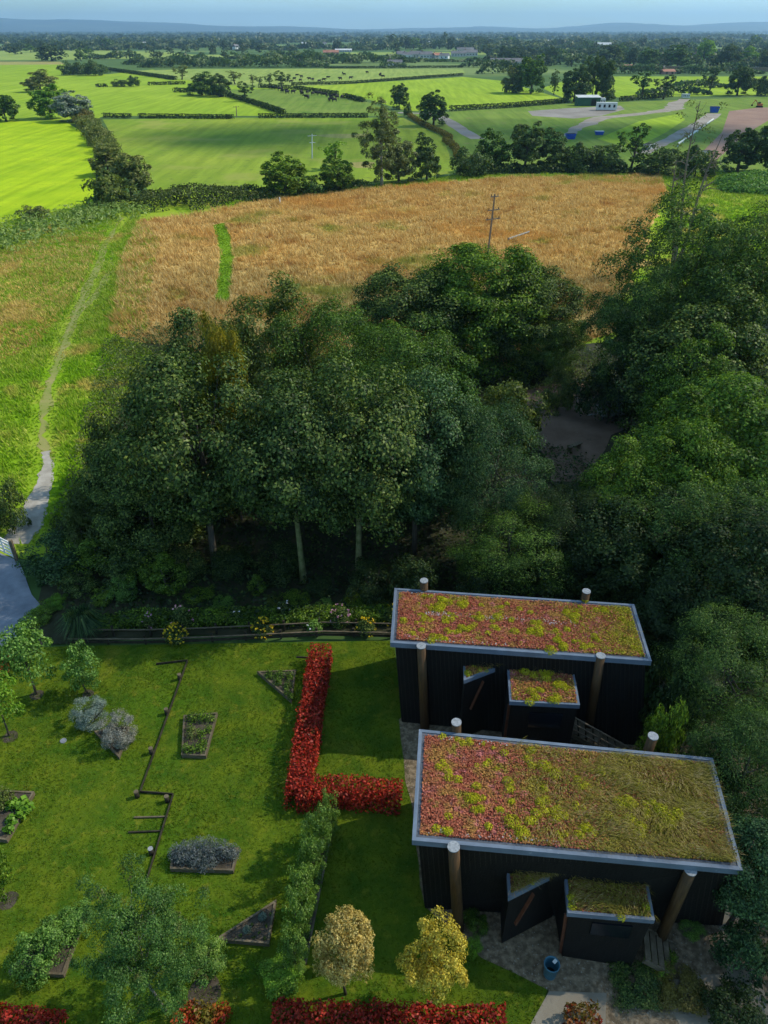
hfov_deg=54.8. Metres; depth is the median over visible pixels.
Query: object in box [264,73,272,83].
tree
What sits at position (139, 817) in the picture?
timber strip
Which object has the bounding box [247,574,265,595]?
shrub
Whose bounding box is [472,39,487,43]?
tree
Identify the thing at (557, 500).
tree
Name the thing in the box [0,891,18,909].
soil ring
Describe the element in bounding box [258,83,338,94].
field hedge
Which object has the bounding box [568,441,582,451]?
log bench
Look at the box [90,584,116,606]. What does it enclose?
shrub
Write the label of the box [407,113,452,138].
field hedge
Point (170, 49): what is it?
tree
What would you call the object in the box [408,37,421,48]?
tree
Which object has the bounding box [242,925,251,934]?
cushion plant
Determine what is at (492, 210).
utility pole
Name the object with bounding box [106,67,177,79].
field hedge
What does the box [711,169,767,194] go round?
weed patch
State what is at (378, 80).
field hedge
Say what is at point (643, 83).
tree
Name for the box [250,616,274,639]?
flowering plant
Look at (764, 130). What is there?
tree
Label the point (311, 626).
flowering plant
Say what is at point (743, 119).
excavated soil
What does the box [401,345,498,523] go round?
tree
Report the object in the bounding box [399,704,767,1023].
gravel
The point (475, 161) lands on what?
bush
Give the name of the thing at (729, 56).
tree
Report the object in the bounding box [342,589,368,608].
shrub
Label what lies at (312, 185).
bush
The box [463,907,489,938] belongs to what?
shrub
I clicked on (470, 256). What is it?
tree
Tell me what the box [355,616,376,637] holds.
flowering plant
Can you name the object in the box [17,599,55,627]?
shrub
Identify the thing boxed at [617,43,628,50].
tree
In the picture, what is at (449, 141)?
field hedge
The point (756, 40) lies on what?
tree
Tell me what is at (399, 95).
tree
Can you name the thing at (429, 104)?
tree
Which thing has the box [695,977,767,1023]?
shrub
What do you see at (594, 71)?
tree
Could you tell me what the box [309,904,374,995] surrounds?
tree
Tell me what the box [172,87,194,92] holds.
field hedge
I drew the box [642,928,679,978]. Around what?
steps
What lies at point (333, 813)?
trained tree
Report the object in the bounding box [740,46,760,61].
tree
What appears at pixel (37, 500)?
gravel path
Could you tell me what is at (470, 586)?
shrub
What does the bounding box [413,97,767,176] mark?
field track side
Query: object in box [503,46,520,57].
tree
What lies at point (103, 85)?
field hedge
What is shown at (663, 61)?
tree
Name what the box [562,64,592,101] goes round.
tree
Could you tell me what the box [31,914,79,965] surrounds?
shrub
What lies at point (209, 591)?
shrub
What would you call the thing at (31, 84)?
tree
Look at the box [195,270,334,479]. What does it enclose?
tree
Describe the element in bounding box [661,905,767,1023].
planting bed
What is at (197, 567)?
shrub
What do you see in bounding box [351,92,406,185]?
tree
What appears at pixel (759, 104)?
excavator
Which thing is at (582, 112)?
yard
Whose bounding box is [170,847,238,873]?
raised bed
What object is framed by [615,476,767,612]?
tree
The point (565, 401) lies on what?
shrub
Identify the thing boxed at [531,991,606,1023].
concrete path
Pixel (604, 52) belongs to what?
tree
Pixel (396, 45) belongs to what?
tree
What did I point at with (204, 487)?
tree
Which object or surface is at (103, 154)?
tree
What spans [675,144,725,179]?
bush
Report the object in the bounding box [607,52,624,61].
tree
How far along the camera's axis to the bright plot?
225.57 m
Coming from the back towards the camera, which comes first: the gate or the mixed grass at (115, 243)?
the mixed grass at (115, 243)
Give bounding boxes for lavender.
[167,834,241,873]
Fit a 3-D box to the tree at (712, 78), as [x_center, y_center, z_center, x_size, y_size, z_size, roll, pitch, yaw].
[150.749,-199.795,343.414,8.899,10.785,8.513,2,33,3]
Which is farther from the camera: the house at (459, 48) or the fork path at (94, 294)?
the house at (459, 48)
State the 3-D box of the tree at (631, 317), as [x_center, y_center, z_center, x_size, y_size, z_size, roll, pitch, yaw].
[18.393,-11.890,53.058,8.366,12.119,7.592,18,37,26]
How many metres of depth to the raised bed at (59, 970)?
23.48 m
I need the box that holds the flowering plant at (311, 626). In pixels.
[306,619,322,633]
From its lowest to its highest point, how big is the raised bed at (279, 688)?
0.220 m
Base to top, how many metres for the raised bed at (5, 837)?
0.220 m
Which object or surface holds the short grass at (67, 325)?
on the meadow at (178, 210)
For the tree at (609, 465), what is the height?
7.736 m
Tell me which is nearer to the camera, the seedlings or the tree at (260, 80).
the seedlings
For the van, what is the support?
on the ground at (470, 72)
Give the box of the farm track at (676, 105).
[564,99,689,135]
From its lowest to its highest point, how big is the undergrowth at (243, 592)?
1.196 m
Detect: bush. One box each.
[0,785,15,810]
[14,205,50,220]
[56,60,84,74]
[72,109,94,121]
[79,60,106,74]
[80,170,137,207]
[84,126,104,144]
[110,79,127,86]
[126,75,139,86]
[297,175,324,194]
[403,102,411,115]
[449,145,494,176]
[511,82,521,92]
[557,141,605,173]
[585,144,627,173]
[603,89,615,99]
[633,143,685,175]
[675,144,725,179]
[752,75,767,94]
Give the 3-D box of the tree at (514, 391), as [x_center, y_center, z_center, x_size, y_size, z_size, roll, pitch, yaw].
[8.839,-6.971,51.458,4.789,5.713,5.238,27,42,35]
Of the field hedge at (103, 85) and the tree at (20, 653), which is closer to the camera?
the tree at (20, 653)
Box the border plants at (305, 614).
[62,602,392,630]
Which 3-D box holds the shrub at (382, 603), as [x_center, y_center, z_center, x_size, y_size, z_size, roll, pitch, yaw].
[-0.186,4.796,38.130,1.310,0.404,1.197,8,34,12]
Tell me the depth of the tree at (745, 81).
335.74 m
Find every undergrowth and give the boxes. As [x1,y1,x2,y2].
[54,418,606,633]
[647,484,767,1023]
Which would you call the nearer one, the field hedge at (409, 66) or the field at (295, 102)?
the field at (295, 102)
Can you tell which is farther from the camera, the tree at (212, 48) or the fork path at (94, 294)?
the tree at (212, 48)
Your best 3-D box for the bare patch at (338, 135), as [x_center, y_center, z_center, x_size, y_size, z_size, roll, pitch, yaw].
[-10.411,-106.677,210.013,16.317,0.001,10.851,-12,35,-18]
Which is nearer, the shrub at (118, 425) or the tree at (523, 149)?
the shrub at (118, 425)
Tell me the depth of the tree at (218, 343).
38.93 m
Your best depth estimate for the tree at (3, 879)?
24.44 m
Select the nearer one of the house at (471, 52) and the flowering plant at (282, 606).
the flowering plant at (282, 606)
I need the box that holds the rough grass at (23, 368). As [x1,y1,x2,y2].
[0,202,153,547]
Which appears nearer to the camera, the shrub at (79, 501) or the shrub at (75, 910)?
the shrub at (75, 910)
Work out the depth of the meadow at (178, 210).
65.77 m
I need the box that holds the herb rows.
[181,709,216,754]
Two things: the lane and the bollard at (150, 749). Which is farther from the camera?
the lane
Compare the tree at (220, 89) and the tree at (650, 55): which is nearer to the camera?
the tree at (220, 89)
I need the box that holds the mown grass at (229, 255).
[214,223,232,299]
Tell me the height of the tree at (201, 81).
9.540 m
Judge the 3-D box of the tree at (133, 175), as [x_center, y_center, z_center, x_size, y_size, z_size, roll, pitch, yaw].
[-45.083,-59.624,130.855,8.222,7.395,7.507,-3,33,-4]
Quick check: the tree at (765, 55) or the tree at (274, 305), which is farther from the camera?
the tree at (765, 55)
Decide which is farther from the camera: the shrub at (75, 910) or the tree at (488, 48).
the tree at (488, 48)
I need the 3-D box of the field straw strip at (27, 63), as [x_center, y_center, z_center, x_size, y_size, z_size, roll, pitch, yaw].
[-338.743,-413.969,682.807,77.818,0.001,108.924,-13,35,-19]
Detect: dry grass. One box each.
[0,230,105,357]
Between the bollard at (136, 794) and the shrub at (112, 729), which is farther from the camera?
the shrub at (112, 729)
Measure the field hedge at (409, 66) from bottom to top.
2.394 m
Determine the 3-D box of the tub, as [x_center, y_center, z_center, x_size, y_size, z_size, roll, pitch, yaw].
[5.228,14.332,23.218,0.500,0.660,0.500,0,33,0]
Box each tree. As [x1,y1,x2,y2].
[0,94,20,120]
[0,615,57,694]
[0,670,25,736]
[0,846,15,902]
[5,46,22,53]
[19,69,58,90]
[22,44,35,51]
[23,38,38,45]
[25,83,67,118]
[34,52,44,58]
[35,44,68,60]
[47,90,93,121]
[58,639,103,693]
[69,850,211,1023]
[74,48,87,60]
[74,418,206,569]
[82,46,93,53]
[87,146,130,174]
[101,37,113,46]
[102,351,267,566]
[107,153,153,197]
[144,45,154,52]
[149,50,163,57]
[150,305,265,507]
[166,46,173,53]
[171,65,187,79]
[180,46,189,52]
[186,71,213,94]
[189,43,198,50]
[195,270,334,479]
[197,309,252,520]
[208,43,215,53]
[208,73,232,96]
[213,364,372,583]
[220,42,229,49]
[220,49,229,56]
[225,70,244,83]
[234,45,248,52]
[237,81,254,96]
[248,74,256,84]
[253,43,265,52]
[255,76,262,83]
[257,291,400,451]
[259,150,307,194]
[260,349,427,572]
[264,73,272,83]
[273,70,290,88]
[276,919,309,968]
[281,881,313,934]
[286,862,319,911]
[294,829,326,881]
[299,803,332,850]
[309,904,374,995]
[317,787,340,831]
[318,141,346,162]
[318,154,354,188]
[324,312,477,465]
[332,40,341,48]
[335,260,484,383]
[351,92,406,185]
[358,365,485,556]
[384,140,418,182]
[386,34,398,42]
[389,83,408,108]
[390,40,402,52]
[394,905,468,1007]
[401,36,411,48]
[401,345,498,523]
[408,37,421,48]
[411,132,441,180]
[411,242,552,381]
[416,90,449,124]
[437,396,556,558]
[440,32,448,39]
[445,492,583,597]
[447,37,455,49]
[454,41,468,50]
[465,34,474,41]
[469,265,590,382]
[472,35,483,42]
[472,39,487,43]
[472,128,509,165]
[480,377,553,457]
[481,44,493,53]
[496,46,507,57]
[500,65,523,91]
[502,36,519,40]
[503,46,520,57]
[507,120,544,170]
[515,53,547,93]
[517,479,622,593]
[522,319,592,379]
[528,47,537,56]
[536,127,571,168]
[543,45,560,56]
[544,53,552,65]
[549,69,560,94]
[553,483,709,602]
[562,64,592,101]
[564,55,580,66]
[567,433,669,569]
[579,177,767,371]
[579,257,702,429]
[583,40,596,47]
[583,54,593,85]
[583,55,598,65]
[586,52,603,94]
[587,48,600,55]
[594,56,616,98]
[597,45,623,58]
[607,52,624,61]
[612,416,740,564]
[615,282,767,438]
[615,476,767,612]
[616,123,650,166]
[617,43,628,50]
[622,567,732,686]
[626,47,641,64]
[626,371,767,548]
[630,70,654,94]
[636,322,740,441]
[637,36,648,47]
[638,47,661,63]
[645,199,767,380]
[647,497,767,690]
[648,596,767,760]
[653,74,676,98]
[656,55,670,65]
[661,45,691,65]
[666,100,729,265]
[674,704,767,845]
[690,54,705,65]
[695,38,717,61]
[700,68,722,89]
[702,36,715,42]
[705,54,716,62]
[712,812,767,932]
[713,44,743,65]
[720,127,766,172]
[724,65,757,95]
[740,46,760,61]
[748,35,762,43]
[753,125,767,169]
[757,49,767,66]
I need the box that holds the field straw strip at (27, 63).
[0,62,62,64]
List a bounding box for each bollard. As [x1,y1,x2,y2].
[133,789,139,798]
[148,746,153,754]
[148,846,153,855]
[164,794,169,803]
[177,673,181,680]
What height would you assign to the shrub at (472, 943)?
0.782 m
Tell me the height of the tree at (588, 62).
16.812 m
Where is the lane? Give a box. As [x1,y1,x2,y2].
[398,112,483,138]
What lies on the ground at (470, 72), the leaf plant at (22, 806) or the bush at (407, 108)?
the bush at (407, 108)
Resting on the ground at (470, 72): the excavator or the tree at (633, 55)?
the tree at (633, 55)
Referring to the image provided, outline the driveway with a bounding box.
[0,553,39,645]
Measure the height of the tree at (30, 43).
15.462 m
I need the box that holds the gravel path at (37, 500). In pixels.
[3,450,53,543]
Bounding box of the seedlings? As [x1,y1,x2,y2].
[235,913,271,939]
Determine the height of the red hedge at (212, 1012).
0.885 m
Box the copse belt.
[67,49,489,73]
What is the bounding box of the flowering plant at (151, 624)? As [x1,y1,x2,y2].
[141,611,156,631]
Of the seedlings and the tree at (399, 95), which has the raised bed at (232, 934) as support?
the seedlings
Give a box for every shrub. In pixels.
[0,477,31,534]
[2,916,64,991]
[12,527,84,586]
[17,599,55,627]
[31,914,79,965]
[44,532,125,573]
[45,593,67,609]
[49,506,108,555]
[50,569,99,598]
[55,896,93,942]
[64,481,118,535]
[66,454,139,527]
[68,695,107,732]
[81,412,128,460]
[90,528,155,587]
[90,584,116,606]
[95,392,142,508]
[96,707,136,750]
[106,573,138,602]
[123,545,164,583]
[125,358,173,426]
[143,551,188,595]
[170,546,210,583]
[181,585,216,604]
[185,933,228,982]
[212,594,235,607]
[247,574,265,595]
[255,948,305,1001]
[279,588,312,605]
[314,597,335,609]
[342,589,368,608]
[345,556,390,605]
[369,597,391,608]
[387,553,442,599]
[452,551,522,594]
[462,934,483,961]
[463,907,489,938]
[521,556,582,599]
[542,363,577,415]
[568,361,647,423]
[575,567,654,603]
[606,960,662,1013]
[633,696,688,753]
[638,645,700,753]
[642,945,678,977]
[652,958,709,1016]
[678,737,759,824]
[678,919,707,942]
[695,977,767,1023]
[708,918,767,994]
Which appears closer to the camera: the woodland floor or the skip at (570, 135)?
the woodland floor
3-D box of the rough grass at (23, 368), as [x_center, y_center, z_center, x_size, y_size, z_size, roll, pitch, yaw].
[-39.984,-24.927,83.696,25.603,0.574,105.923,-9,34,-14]
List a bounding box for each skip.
[565,133,575,138]
[595,131,604,134]
[710,106,719,112]
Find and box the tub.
[543,955,559,980]
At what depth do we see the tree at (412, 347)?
40.50 m
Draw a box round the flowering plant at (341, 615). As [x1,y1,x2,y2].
[330,603,350,629]
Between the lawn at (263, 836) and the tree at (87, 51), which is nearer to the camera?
the lawn at (263, 836)
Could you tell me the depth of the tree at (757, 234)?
50.41 m
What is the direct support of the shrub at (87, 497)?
on the ground at (470, 72)
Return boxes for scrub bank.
[128,182,272,211]
[258,178,371,197]
[456,160,658,175]
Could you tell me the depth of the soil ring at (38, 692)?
33.18 m
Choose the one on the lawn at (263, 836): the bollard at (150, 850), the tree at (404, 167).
the bollard at (150, 850)
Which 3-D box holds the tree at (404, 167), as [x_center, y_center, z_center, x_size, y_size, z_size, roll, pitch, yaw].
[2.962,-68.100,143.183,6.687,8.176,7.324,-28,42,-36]
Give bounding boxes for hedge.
[0,198,150,253]
[0,1001,68,1023]
[95,83,107,86]
[101,112,131,117]
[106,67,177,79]
[137,113,234,118]
[148,81,185,84]
[170,998,232,1023]
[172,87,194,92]
[225,92,285,112]
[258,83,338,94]
[258,112,367,117]
[271,995,507,1023]
[282,642,402,816]
[291,73,463,84]
[324,65,462,68]
[341,93,366,101]
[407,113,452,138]
[442,136,459,157]
[449,98,568,110]
[562,999,602,1023]
[619,92,673,100]
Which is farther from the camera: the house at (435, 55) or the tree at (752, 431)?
the house at (435, 55)
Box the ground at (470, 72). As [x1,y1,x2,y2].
[0,34,767,997]
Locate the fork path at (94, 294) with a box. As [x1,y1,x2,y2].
[85,251,113,309]
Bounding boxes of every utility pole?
[308,134,316,157]
[486,194,499,251]
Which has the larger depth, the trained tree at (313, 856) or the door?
the door
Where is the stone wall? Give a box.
[637,66,767,71]
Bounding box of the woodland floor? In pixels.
[29,311,767,764]
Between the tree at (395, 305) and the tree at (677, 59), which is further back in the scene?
the tree at (677, 59)
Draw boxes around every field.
[0,49,258,59]
[0,64,361,123]
[103,118,453,196]
[187,89,401,115]
[544,76,767,102]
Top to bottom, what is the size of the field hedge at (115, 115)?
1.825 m
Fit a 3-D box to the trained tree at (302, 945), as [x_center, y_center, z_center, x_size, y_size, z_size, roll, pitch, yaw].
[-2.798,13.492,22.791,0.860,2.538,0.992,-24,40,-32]
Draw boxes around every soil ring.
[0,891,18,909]
[2,731,17,742]
[29,690,43,699]
[82,689,93,697]
[187,974,220,1007]
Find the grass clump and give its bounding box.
[54,603,109,643]
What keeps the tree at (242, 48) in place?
on the ground at (470, 72)
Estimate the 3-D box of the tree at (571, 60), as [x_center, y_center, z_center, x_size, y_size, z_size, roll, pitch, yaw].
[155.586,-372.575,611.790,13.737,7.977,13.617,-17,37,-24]
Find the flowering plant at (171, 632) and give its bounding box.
[162,622,188,644]
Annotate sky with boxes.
[0,0,767,28]
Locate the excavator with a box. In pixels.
[751,100,762,107]
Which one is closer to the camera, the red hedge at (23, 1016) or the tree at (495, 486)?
the red hedge at (23, 1016)
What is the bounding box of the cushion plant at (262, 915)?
[258,911,266,921]
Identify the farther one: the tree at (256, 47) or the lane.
the tree at (256, 47)
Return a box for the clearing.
[525,383,641,480]
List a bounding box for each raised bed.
[0,790,34,842]
[7,915,85,977]
[94,726,129,759]
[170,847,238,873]
[181,712,217,758]
[216,900,276,946]
[257,670,295,703]
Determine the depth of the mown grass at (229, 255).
96.01 m
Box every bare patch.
[317,133,367,137]
[352,162,374,167]
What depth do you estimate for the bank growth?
63.58 m
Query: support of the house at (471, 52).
on the ground at (470, 72)
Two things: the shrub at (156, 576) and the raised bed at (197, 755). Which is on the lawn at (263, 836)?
the raised bed at (197, 755)
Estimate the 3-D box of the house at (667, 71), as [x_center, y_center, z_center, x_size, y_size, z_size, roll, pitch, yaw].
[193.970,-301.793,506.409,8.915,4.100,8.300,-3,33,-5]
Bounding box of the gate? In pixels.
[0,537,18,560]
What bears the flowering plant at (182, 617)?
on the border plants at (305, 614)
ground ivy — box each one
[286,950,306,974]
[291,920,310,944]
[298,891,317,916]
[305,861,324,887]
[310,835,330,858]
[325,819,339,839]
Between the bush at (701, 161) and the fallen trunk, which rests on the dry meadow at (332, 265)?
the fallen trunk
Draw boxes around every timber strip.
[128,830,160,833]
[134,816,167,818]
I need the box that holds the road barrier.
[677,118,713,146]
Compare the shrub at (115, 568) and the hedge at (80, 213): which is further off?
the hedge at (80, 213)
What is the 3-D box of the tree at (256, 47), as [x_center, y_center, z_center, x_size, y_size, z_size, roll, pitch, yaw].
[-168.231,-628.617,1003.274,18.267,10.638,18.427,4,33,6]
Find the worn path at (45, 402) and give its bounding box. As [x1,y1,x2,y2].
[36,217,123,460]
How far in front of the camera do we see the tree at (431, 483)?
37.24 m
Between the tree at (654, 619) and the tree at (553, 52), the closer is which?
the tree at (654, 619)
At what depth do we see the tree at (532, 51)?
820.13 m
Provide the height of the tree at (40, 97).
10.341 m
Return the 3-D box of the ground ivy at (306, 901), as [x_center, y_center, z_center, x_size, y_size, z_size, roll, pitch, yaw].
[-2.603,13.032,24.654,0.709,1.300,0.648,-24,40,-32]
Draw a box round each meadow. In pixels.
[0,174,767,560]
[112,176,664,362]
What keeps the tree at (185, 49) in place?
on the ground at (470, 72)
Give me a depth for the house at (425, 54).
790.78 m
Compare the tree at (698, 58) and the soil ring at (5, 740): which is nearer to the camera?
the soil ring at (5, 740)
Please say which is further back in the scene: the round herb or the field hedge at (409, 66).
the field hedge at (409, 66)
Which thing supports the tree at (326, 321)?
on the woodland floor
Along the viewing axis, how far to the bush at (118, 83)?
392.12 m
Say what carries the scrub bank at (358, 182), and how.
on the meadow at (178, 210)
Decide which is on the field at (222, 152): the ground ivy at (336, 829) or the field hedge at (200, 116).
the field hedge at (200, 116)
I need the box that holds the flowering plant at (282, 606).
[276,599,289,618]
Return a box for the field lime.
[304,77,558,110]
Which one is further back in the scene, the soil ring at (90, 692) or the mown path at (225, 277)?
the mown path at (225, 277)
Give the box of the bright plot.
[598,113,684,147]
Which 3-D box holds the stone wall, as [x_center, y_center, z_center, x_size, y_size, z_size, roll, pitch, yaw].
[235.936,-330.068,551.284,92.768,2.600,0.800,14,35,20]
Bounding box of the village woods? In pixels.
[460,45,767,94]
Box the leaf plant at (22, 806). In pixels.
[2,794,34,834]
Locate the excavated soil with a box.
[705,107,767,159]
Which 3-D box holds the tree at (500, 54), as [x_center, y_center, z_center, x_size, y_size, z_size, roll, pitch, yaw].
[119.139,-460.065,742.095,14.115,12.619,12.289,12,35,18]
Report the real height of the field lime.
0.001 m
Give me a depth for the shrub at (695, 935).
24.34 m
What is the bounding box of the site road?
[636,113,720,152]
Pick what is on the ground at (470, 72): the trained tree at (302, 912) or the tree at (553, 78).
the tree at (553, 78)
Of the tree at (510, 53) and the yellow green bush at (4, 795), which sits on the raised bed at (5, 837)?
the yellow green bush at (4, 795)
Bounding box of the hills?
[0,18,767,32]
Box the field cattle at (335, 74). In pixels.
[132,69,464,87]
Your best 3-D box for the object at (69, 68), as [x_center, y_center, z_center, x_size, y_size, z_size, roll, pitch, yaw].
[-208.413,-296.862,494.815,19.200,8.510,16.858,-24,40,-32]
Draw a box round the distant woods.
[0,30,767,39]
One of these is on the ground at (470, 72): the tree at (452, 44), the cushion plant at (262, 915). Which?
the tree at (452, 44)
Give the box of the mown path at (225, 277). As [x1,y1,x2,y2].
[214,223,233,300]
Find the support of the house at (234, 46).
on the ground at (470, 72)
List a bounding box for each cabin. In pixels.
[390,578,651,744]
[412,718,744,965]
[596,102,617,109]
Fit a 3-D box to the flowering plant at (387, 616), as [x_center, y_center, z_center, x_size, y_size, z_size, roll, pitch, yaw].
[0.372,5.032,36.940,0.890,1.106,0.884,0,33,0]
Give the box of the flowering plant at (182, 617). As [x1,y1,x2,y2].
[171,605,193,629]
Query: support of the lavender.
in the raised bed at (227, 867)
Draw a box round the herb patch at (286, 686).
[264,669,295,699]
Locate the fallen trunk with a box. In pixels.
[508,231,529,239]
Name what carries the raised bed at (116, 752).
on the lawn at (263, 836)
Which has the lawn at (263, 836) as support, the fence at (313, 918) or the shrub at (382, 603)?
the fence at (313, 918)
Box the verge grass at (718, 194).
[253,170,767,293]
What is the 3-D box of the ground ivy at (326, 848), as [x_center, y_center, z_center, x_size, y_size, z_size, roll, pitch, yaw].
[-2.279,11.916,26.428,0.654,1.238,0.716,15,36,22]
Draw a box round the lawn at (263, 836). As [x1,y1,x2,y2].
[0,641,546,1023]
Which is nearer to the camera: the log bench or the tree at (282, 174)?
the log bench
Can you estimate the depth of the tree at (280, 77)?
375.04 m
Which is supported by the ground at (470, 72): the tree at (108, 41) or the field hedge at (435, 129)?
the tree at (108, 41)
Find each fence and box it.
[66,618,390,644]
[300,792,337,964]
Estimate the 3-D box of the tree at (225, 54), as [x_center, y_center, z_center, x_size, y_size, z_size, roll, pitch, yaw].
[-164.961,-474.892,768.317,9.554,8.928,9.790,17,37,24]
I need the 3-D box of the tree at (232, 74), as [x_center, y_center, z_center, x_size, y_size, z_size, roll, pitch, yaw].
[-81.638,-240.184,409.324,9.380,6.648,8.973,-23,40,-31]
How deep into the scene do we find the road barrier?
210.69 m
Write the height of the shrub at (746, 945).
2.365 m
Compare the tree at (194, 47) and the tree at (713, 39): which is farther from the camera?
the tree at (713, 39)
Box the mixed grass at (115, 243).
[94,216,159,348]
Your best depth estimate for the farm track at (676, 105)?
260.03 m
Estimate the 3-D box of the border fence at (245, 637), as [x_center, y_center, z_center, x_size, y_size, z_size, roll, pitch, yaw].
[-7.412,5.865,36.244,15.840,0.660,0.927,-1,33,-2]
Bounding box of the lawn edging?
[139,659,187,894]
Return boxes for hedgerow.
[69,112,123,158]
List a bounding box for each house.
[232,44,239,49]
[323,49,338,53]
[335,48,351,51]
[387,60,401,64]
[403,51,411,57]
[409,50,419,57]
[419,51,432,57]
[432,51,439,57]
[439,52,449,58]
[451,50,465,56]
[457,46,473,50]
[463,48,477,55]
[490,56,522,63]
[597,42,611,47]
[659,67,675,73]
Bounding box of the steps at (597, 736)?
[571,717,628,748]
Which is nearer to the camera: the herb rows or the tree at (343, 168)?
the herb rows
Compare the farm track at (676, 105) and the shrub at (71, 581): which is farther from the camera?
the farm track at (676, 105)
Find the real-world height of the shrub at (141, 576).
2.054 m
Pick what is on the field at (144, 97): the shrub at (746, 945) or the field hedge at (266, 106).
the field hedge at (266, 106)
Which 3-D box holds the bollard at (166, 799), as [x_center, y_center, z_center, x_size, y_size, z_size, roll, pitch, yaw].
[-8.367,11.056,28.540,0.185,0.352,0.190,0,33,0]
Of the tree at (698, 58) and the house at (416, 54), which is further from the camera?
the house at (416, 54)
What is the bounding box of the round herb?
[185,728,197,741]
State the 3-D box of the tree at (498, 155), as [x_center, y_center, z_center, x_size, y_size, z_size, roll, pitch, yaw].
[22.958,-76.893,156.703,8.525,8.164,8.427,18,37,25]
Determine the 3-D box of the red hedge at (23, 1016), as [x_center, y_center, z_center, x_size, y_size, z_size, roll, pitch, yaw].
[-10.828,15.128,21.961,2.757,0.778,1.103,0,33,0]
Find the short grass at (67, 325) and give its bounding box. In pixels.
[0,215,121,542]
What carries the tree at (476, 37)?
on the ground at (470, 72)
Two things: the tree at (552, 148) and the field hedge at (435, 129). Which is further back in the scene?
the field hedge at (435, 129)
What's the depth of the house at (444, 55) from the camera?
778.43 m
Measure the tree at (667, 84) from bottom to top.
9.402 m
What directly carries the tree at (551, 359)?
on the woodland floor
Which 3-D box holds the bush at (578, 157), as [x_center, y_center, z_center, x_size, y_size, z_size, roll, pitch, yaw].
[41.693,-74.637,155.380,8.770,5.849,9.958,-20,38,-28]
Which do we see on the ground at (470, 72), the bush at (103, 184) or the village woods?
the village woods
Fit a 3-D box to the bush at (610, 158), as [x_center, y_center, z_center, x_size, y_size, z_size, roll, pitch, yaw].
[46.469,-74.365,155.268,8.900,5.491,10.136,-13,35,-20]
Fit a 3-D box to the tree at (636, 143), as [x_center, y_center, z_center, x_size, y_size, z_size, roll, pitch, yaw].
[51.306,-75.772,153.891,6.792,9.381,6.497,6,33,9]
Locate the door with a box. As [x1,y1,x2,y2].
[591,99,595,105]
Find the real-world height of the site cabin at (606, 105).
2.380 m
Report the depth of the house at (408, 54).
790.82 m
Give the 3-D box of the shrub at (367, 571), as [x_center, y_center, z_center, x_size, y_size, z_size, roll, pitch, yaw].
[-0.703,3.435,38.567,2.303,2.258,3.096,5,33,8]
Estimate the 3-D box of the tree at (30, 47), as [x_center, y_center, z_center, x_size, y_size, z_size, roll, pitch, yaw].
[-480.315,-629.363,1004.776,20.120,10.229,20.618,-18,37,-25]
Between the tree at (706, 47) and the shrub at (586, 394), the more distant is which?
the tree at (706, 47)
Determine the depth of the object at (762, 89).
337.12 m
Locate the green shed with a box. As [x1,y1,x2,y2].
[574,95,601,105]
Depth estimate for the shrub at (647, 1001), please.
22.84 m
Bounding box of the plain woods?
[0,34,767,66]
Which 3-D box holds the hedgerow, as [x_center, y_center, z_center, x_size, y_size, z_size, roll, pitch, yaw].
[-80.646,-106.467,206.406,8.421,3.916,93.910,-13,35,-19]
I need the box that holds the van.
[681,94,689,97]
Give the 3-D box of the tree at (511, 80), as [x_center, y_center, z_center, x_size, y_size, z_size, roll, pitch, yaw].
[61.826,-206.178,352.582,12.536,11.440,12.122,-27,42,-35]
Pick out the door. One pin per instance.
(593, 102)
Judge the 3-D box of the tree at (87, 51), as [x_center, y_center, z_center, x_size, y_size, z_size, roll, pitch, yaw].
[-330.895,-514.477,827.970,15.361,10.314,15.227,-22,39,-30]
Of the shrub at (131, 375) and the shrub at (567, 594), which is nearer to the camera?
the shrub at (567, 594)
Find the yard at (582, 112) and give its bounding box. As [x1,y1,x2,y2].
[528,106,623,118]
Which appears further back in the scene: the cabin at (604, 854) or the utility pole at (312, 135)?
the utility pole at (312, 135)
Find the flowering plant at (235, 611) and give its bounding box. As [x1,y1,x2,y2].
[229,606,242,621]
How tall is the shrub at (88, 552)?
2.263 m
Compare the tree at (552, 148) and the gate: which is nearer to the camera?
the gate
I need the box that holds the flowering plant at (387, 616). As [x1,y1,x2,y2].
[383,604,392,625]
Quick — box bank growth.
[49,312,614,526]
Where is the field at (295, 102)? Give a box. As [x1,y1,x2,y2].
[187,89,401,115]
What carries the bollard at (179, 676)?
on the lawn at (263, 836)
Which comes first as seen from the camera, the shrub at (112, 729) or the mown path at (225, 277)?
the shrub at (112, 729)
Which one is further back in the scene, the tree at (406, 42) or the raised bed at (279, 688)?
the tree at (406, 42)
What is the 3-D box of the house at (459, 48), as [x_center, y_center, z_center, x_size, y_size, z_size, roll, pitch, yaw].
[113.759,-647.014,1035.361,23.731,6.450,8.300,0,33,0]

